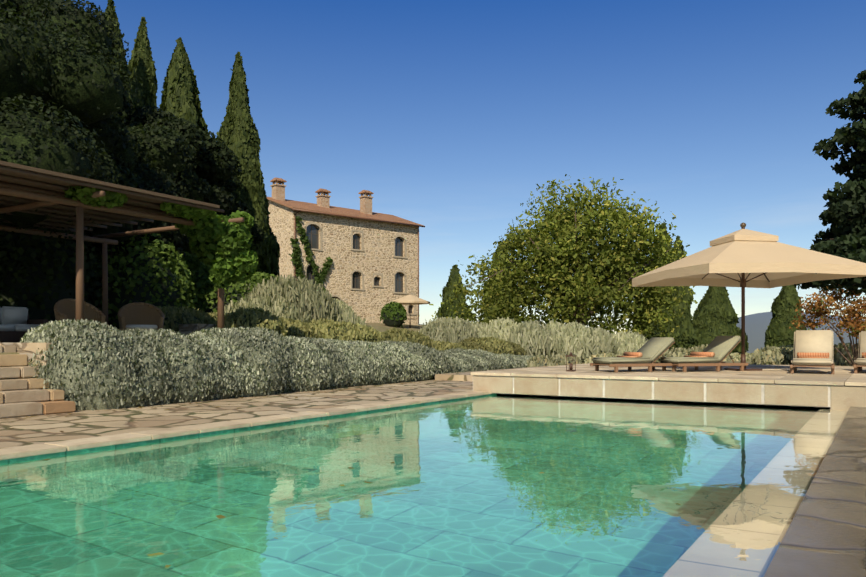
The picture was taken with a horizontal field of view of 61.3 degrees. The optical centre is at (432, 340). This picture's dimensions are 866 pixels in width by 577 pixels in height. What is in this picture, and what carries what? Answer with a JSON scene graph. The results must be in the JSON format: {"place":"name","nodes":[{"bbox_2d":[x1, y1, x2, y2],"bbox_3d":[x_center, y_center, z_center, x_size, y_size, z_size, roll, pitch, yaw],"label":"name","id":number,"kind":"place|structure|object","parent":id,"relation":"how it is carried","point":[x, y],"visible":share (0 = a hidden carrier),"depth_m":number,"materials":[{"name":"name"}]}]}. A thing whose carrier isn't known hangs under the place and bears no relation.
{"place":"outdoors","nodes":[
{"label":"outdoors","id":0,"kind":"place"},
{"bbox_2d":[0,343,53,367],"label":"stair cheek wall","id":1,"kind":"structure","parent":0,"point":[26,348],"depth_m":12.76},
{"bbox_2d":[0,1,187,244],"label":"tree","id":2,"kind":"object","parent":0,"point":[89,103],"depth_m":18.74,"materials":[{"name":"green plant"}]},
{"bbox_2d":[0,380,472,448],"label":"deck","id":3,"kind":"structure","parent":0,"point":[38,429],"depth_m":12.05,"materials":[{"name":"beige stone"}]},
{"bbox_2d":[3,380,451,431],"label":"deck fallen leaves","id":4,"kind":"object","parent":3,"relation":"on","point":[241,397],"visible":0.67,"depth_m":14.31,"materials":[{"name":"brown plant"}]},
{"bbox_2d":[19,319,534,410],"bbox_3d":[-0.538,0.661,24.211,3.381,2.170,26.650,0,0,28],"label":"rosemary hedge","id":5,"kind":"object","parent":3,"relation":"on","point":[124,336],"depth_m":14.81,"materials":[{"name":"green plant"}]},
{"bbox_2d":[435,366,546,380],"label":"stone wall","id":6,"kind":"structure","parent":3,"relation":"on","point":[463,376],"depth_m":21.95,"materials":[{"name":"beige stone"}]},
{"bbox_2d":[764,406,865,576],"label":"pool coping","id":7,"kind":"object","parent":3,"relation":"on","point":[825,535],"visible":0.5,"depth_m":4.83,"materials":[{"name":"beige stone"}]},
{"bbox_2d":[0,312,863,386],"bbox_3d":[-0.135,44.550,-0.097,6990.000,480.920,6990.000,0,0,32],"label":"ground","id":8,"kind":"structure","parent":0,"point":[756,324],"depth_m":1516.71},
{"bbox_2d":[0,345,75,418],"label":"stairs","id":9,"kind":"structure","parent":8,"relation":"on","point":[28,395],"depth_m":11.97,"materials":[{"name":"stone"}]},
{"bbox_2d":[0,0,128,110],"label":"tree","id":10,"kind":"object","parent":8,"relation":"on","point":[99,16],"depth_m":25.94,"materials":[{"name":"green plant"}]},
{"bbox_2d":[14,0,136,120],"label":"tree","id":11,"kind":"object","parent":8,"relation":"on","point":[129,105],"depth_m":30.80,"materials":[{"name":"green plant"}]},
{"bbox_2d":[31,110,145,253],"bbox_3d":[-12.611,-3.549,21.824,8.161,7.829,7.878,0,0,32],"label":"tree","id":12,"kind":"object","parent":8,"relation":"on","point":[123,141],"depth_m":21.25,"materials":[{"name":"green plant"}]},
{"bbox_2d":[11,153,189,265],"bbox_3d":[-11.118,-2.871,23.981,6.415,6.507,6.397,0,0,32],"label":"holm oak foliage","id":13,"kind":"object","parent":8,"relation":"on","point":[129,178],"depth_m":22.34,"materials":[{"name":"green plant"}]},
{"bbox_2d":[102,0,134,108],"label":"cypress tree","id":14,"kind":"object","parent":8,"relation":"on","point":[110,10],"depth_m":35.86,"materials":[{"name":"green plant"}]},
{"bbox_2d":[128,17,157,112],"bbox_3d":[-15.982,-9.101,39.459,3.702,16.422,3.614,0,0,32],"label":"cypress tree","id":15,"kind":"object","parent":8,"relation":"on","point":[141,61],"depth_m":38.68,"materials":[{"name":"green plant"}]},
{"bbox_2d":[118,123,197,243],"bbox_3d":[-12.977,-4.168,25.557,9.840,8.762,9.460,0,0,32],"label":"tree","id":16,"kind":"object","parent":8,"relation":"on","point":[153,172],"depth_m":25.75,"materials":[{"name":"green plant"}]},
{"bbox_2d":[114,114,223,240],"bbox_3d":[-13.044,-4.810,31.143,8.759,9.720,8.753,0,0,32],"label":"tree","id":17,"kind":"object","parent":8,"relation":"on","point":[203,174],"depth_m":30.29,"materials":[{"name":"green plant"}]},
{"bbox_2d":[89,229,277,329],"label":"pergola shrubs","id":18,"kind":"object","parent":8,"relation":"on","point":[182,269],"depth_m":22.40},
{"bbox_2d":[120,105,250,215],"bbox_3d":[-10.980,-4.556,29.962,6.776,9.899,7.285,0,0,32],"label":"tree","id":19,"kind":"object","parent":8,"relation":"on","point":[193,132],"depth_m":28.96,"materials":[{"name":"green plant"}]},
{"bbox_2d":[159,37,216,262],"bbox_3d":[-11.398,-7.022,33.896,4.717,14.380,4.622,0,0,32],"label":"cypress tree","id":20,"kind":"object","parent":8,"relation":"on","point":[180,92],"depth_m":33.70,"materials":[{"name":"green plant"}]},
{"bbox_2d":[216,173,263,245],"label":"tree","id":21,"kind":"object","parent":8,"relation":"on","point":[254,228],"depth_m":40.59,"materials":[{"name":"green plant"}]},
{"bbox_2d":[216,52,270,273],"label":"cypress tree","id":22,"kind":"object","parent":8,"relation":"on","point":[242,140],"depth_m":41.27,"materials":[{"name":"green plant"}]},
{"bbox_2d":[265,191,279,278],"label":"cypress tree","id":23,"kind":"object","parent":8,"relation":"on","point":[273,268],"visible":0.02,"depth_m":46.87,"materials":[{"name":"green plant"}]},
{"bbox_2d":[224,274,370,326],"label":"silver shrubs","id":24,"kind":"object","parent":8,"relation":"on","point":[302,299],"visible":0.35,"depth_m":25.14,"materials":[{"name":"green plant"}]},
{"bbox_2d":[267,199,418,324],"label":"house walls","id":25,"kind":"structure","parent":8,"relation":"on","point":[368,304],"depth_m":62.30,"materials":[{"name":"beige stone"}]},
{"bbox_2d":[289,216,332,292],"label":"ivy","id":26,"kind":"object","parent":25,"relation":"attached to","point":[297,263],"visible":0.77,"depth_m":58.58,"materials":[{"name":"green plant"}]},
{"bbox_2d":[267,197,423,225],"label":"house roof","id":27,"kind":"structure","parent":25,"relation":"on","point":[331,209],"depth_m":62.79,"materials":[{"name":"brown tile"}]},
{"bbox_2d":[270,177,373,214],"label":"chimneys","id":28,"kind":"object","parent":27,"relation":"on","point":[278,193],"visible":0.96,"depth_m":63.12,"materials":[{"name":"beige stone"}]},
{"bbox_2d":[292,208,424,322],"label":"house drainpipes","id":29,"kind":"object","parent":25,"relation":"attached to","point":[299,210],"visible":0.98,"depth_m":61.73,"materials":[{"name":"brown metal"}]},
{"bbox_2d":[306,224,411,312],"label":"house windows","id":30,"kind":"structure","parent":25,"relation":"in","point":[312,232],"depth_m":62.52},
{"bbox_2d":[305,222,416,314],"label":"window frames","id":31,"kind":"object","parent":25,"relation":"attached to","point":[353,271],"visible":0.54,"depth_m":62.55,"materials":[{"name":"beige stone"}]},
{"bbox_2d":[380,301,406,327],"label":"green bushes","id":32,"kind":"object","parent":8,"relation":"on","point":[397,306],"depth_m":58.12,"materials":[{"name":"green plant"}]},
{"bbox_2d":[0,393,818,462],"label":"pool basin","id":33,"kind":"object","parent":8,"relation":"in","point":[66,452],"depth_m":10.74,"materials":[{"name":"tile"}]},
{"bbox_2d":[0,391,491,459],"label":"pool coping stones","id":34,"kind":"object","parent":33,"relation":"on","point":[56,447],"visible":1,"depth_m":9.85,"materials":[{"name":"beige stone"}]},
{"bbox_2d":[0,394,847,576],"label":"pool water","id":35,"kind":"structure","parent":33,"relation":"in","point":[447,493],"depth_m":5.96,"materials":[{"name":"teal liquid"}]},
{"bbox_2d":[44,410,749,567],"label":"floating leaves","id":36,"kind":"object","parent":35,"relation":"on","point":[217,516],"visible":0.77,"depth_m":5.64,"materials":[{"name":"brown plant"}]},
{"bbox_2d":[390,295,429,304],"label":"patio umbrella","id":37,"kind":"object","parent":8,"relation":"on","point":[409,300],"visible":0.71,"depth_m":58.97,"materials":[{"name":"beige fabric"}]},
{"bbox_2d":[436,264,471,321],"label":"cypress tree","id":38,"kind":"object","parent":8,"relation":"on","point":[454,276],"visible":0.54,"depth_m":90.81,"materials":[{"name":"green plant"}]},
{"bbox_2d":[482,240,518,318],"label":"cypress tree","id":39,"kind":"object","parent":8,"relation":"on","point":[494,258],"visible":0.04,"depth_m":74.41,"materials":[{"name":"green plant"}]},
{"bbox_2d":[415,316,647,361],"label":"silver shrubs","id":40,"kind":"object","parent":8,"relation":"on","point":[535,338],"visible":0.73,"depth_m":37.55,"materials":[{"name":"green plant"}]},
{"bbox_2d":[419,174,697,342],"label":"tree","id":41,"kind":"object","parent":8,"relation":"on","point":[603,229],"depth_m":51.06,"materials":[{"name":"green plant"}]},
{"bbox_2d":[634,223,684,350],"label":"cypress tree","id":42,"kind":"object","parent":8,"relation":"on","point":[680,324],"depth_m":62.08,"materials":[{"name":"green plant"}]},
{"bbox_2d":[471,363,865,385],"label":"platform top slabs","id":43,"kind":"structure","parent":8,"relation":"on","point":[782,374],"depth_m":16.39,"materials":[{"name":"beige stone"}]},
{"bbox_2d":[565,352,575,371],"bbox_3d":[3.347,0.507,17.731,0.200,0.470,0.200,0,0,32],"label":"lantern","id":44,"kind":"object","parent":43,"relation":"on","point":[570,355],"visible":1,"depth_m":17.70,"materials":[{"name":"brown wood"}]},
{"bbox_2d":[590,342,678,372],"bbox_3d":[4.926,0.379,17.814,2.000,0.726,0.880,0,0,-20],"label":"lounger","id":45,"kind":"object","parent":43,"relation":"on","point":[651,366],"visible":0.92,"depth_m":17.52,"materials":[{"name":"brown wood"}]},
{"bbox_2d":[592,337,674,363],"bbox_3d":[4.873,0.227,17.794,1.848,0.626,0.840,0,0,-20],"label":"lounger cushion","id":46,"kind":"object","parent":45,"relation":"on","point":[652,349],"visible":0.98,"depth_m":17.62,"materials":[{"name":"beige fabric"}]},
{"bbox_2d":[617,352,642,357],"bbox_3d":[4.782,0.337,17.764,0.335,0.126,0.667,0,0,-19],"label":"lounger towel","id":47,"kind":"object","parent":46,"relation":"on","point":[633,354],"visible":1,"depth_m":17.60,"materials":[{"name":"orange fabric"}]},
{"bbox_2d":[506,394,829,408],"bbox_3d":[4.630,1.767,15.382,7.650,1.830,0.150,0,0,32],"label":"pool overflow slot","id":48,"kind":"object","parent":43,"relation":"attached to","point":[697,402],"depth_m":14.76,"materials":[{"name":"black"}]},
{"bbox_2d":[662,340,747,371],"bbox_3d":[6.653,0.356,18.041,2.000,0.771,0.880,0,0,-17],"label":"lounger","id":49,"kind":"object","parent":43,"relation":"on","point":[719,365],"visible":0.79,"depth_m":17.70,"materials":[{"name":"brown wood"}]},
{"bbox_2d":[659,336,740,363],"bbox_3d":[6.579,0.207,18.018,1.806,0.664,0.840,0,0,-17],"label":"lounger cushion","id":50,"kind":"object","parent":49,"relation":"on","point":[721,347],"visible":1,"depth_m":17.83,"materials":[{"name":"beige fabric"}]},
{"bbox_2d":[684,352,714,356],"bbox_3d":[6.543,0.337,17.993,0.400,0.126,0.669,0,0,-23],"label":"lounger towel","id":51,"kind":"object","parent":50,"relation":"on","point":[702,354],"visible":1,"depth_m":17.92,"materials":[{"name":"orange fabric"}]},
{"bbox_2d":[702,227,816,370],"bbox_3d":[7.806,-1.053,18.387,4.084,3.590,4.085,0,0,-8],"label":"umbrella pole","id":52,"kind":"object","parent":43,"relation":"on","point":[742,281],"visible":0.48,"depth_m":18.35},
{"bbox_2d":[632,229,865,287],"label":"umbrella canopy","id":53,"kind":"object","parent":52,"relation":"attached to","point":[746,252],"visible":0.94,"depth_m":17.42,"materials":[{"name":"beige fabric"}]},
{"bbox_2d":[790,363,834,373],"bbox_3d":[8.905,0.279,17.121,0.880,0.926,2.000,0,0,29],"label":"lounger","id":54,"kind":"object","parent":43,"relation":"on","point":[793,368],"visible":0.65,"depth_m":16.50,"materials":[{"name":"brown wood"}]},
{"bbox_2d":[791,330,832,364],"bbox_3d":[8.824,0.141,16.974,0.840,0.797,1.623,0,0,29],"label":"lounger cushion","id":55,"kind":"object","parent":54,"relation":"on","point":[813,341],"visible":1,"depth_m":17.38,"materials":[{"name":"beige fabric"}]},
{"bbox_2d":[797,352,829,357],"bbox_3d":[8.863,0.337,17.028,0.682,0.126,0.437,0,0,24],"label":"lounger towel","id":56,"kind":"object","parent":55,"relation":"on","point":[811,355],"visible":1,"depth_m":17.05,"materials":[{"name":"orange fabric"}]},
{"bbox_2d":[789,285,865,365],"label":"red shrub","id":57,"kind":"object","parent":43,"relation":"on","point":[850,310],"depth_m":21.43,"materials":[{"name":"plant"}]},
{"bbox_2d":[853,364,865,372],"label":"lounger","id":58,"kind":"object","parent":43,"relation":"on","point":[857,368],"visible":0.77,"depth_m":16.64,"materials":[{"name":"brown wood"}]},
{"bbox_2d":[855,331,865,364],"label":"lounger cushion","id":59,"kind":"object","parent":58,"relation":"on","point":[860,360],"visible":1,"depth_m":17.55,"materials":[{"name":"beige fabric"}]},
{"bbox_2d":[673,236,698,348],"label":"cypress tree","id":60,"kind":"object","parent":8,"relation":"on","point":[689,338],"visible":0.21,"depth_m":64.32,"materials":[{"name":"green plant"}]},
{"bbox_2d":[692,286,748,354],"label":"cypress tree","id":61,"kind":"object","parent":8,"relation":"on","point":[718,308],"depth_m":82.09,"materials":[{"name":"green plant"}]},
{"bbox_2d":[764,285,806,346],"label":"cypress tree","id":62,"kind":"object","parent":8,"relation":"on","point":[778,332],"depth_m":78.52,"materials":[{"name":"green plant"}]},
{"bbox_2d":[794,70,865,295],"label":"cedar","id":63,"kind":"object","parent":8,"relation":"on","point":[849,236],"depth_m":23.60,"materials":[{"name":"green plant"}]},
{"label":"terrace paving","id":64,"kind":"structure","parent":8,"relation":"on","visible":0},
{"bbox_2d":[0,314,47,341],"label":"terrace sofa","id":65,"kind":"object","parent":64,"relation":"on","point":[11,336],"visible":0.19,"depth_m":16.44,"materials":[{"name":"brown wood"}]},
{"bbox_2d":[0,306,38,330],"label":"terrace sofa cushions","id":66,"kind":"object","parent":65,"relation":"on","point":[13,318],"visible":0.92,"depth_m":16.83,"materials":[{"name":"grey fabric"}]},
{"bbox_2d":[0,222,110,342],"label":"pergola understory","id":67,"kind":"object","parent":64,"relation":"on","point":[91,259],"depth_m":19.89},
{"bbox_2d":[54,298,105,325],"bbox_3d":[-7.920,-0.440,16.347,0.837,1.043,1.069,0,0,37],"label":"wicker chair","id":68,"kind":"object","parent":64,"relation":"on","point":[64,309],"visible":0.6,"depth_m":16.54,"materials":[{"name":"brown wicker"}]},
{"bbox_2d":[0,186,243,328],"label":"pergola frame","id":69,"kind":"object","parent":64,"relation":"on","point":[79,237],"visible":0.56,"depth_m":15.78,"materials":[{"name":"brown wood"}]},
{"bbox_2d":[0,166,224,231],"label":"pergola rafters","id":70,"kind":"object","parent":69,"relation":"on","point":[24,172],"visible":0.54,"depth_m":16.04,"materials":[{"name":"brown wood"}]},
{"bbox_2d":[0,160,219,228],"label":"pergola","id":71,"kind":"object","parent":70,"relation":"on","point":[57,174],"depth_m":14.84,"materials":[{"name":"brown wood"}]},
{"bbox_2d":[63,186,257,288],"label":"pergola vine leaves","id":72,"kind":"object","parent":69,"relation":"on","point":[222,250],"visible":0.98,"depth_m":17.20,"materials":[{"name":"green plant"}]},
{"bbox_2d":[117,302,164,330],"bbox_3d":[-7.118,-0.440,17.821,1.069,1.043,0.837,0,0,-28],"label":"wicker chair","id":73,"kind":"object","parent":64,"relation":"on","point":[138,313],"visible":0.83,"depth_m":18.06,"materials":[{"name":"brown wicker"}]},
{"bbox_2d":[125,325,157,328],"bbox_3d":[-7.075,-0.333,17.741,0.730,0.110,0.618,0,0,-28],"label":"chair cushion","id":74,"kind":"object","parent":73,"relation":"on","point":[142,326],"visible":0.85,"depth_m":17.49,"materials":[{"name":"grey fabric"}]},
{"bbox_2d":[179,324,216,335],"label":"stone wall","id":75,"kind":"structure","parent":64,"relation":"on","point":[186,329],"depth_m":18.91,"materials":[{"name":"grey stone"}]},
{"bbox_2d":[112,305,526,355],"bbox_3d":[-2.822,0.209,28.958,8.347,2.442,21.682,0,0,32],"label":"terrace santolina","id":76,"kind":"object","parent":64,"relation":"on","point":[320,327],"depth_m":22.69,"materials":[{"name":"green plant"}]},
{"bbox_2d":[63,0,865,333],"label":"sky","id":77,"kind":"structure","parent":0,"point":[451,113],"materials":[{"name":"blue"}]},
{"bbox_2d":[473,375,865,410],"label":"platform wall blocks","id":78,"kind":"structure","parent":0,"point":[844,398],"depth_m":14.69,"materials":[{"name":"beige stone"}]},
{"bbox_2d":[488,376,830,406],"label":"mortar joints","id":79,"kind":"object","parent":78,"relation":"attached to","point":[762,393],"visible":0.2,"depth_m":14.50,"materials":[{"name":"beige concrete"}]},
{"bbox_2d":[526,342,857,366],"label":"shrubs","id":80,"kind":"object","parent":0,"point":[758,354],"depth_m":28.41,"materials":[{"name":"green plant"}]}
]}

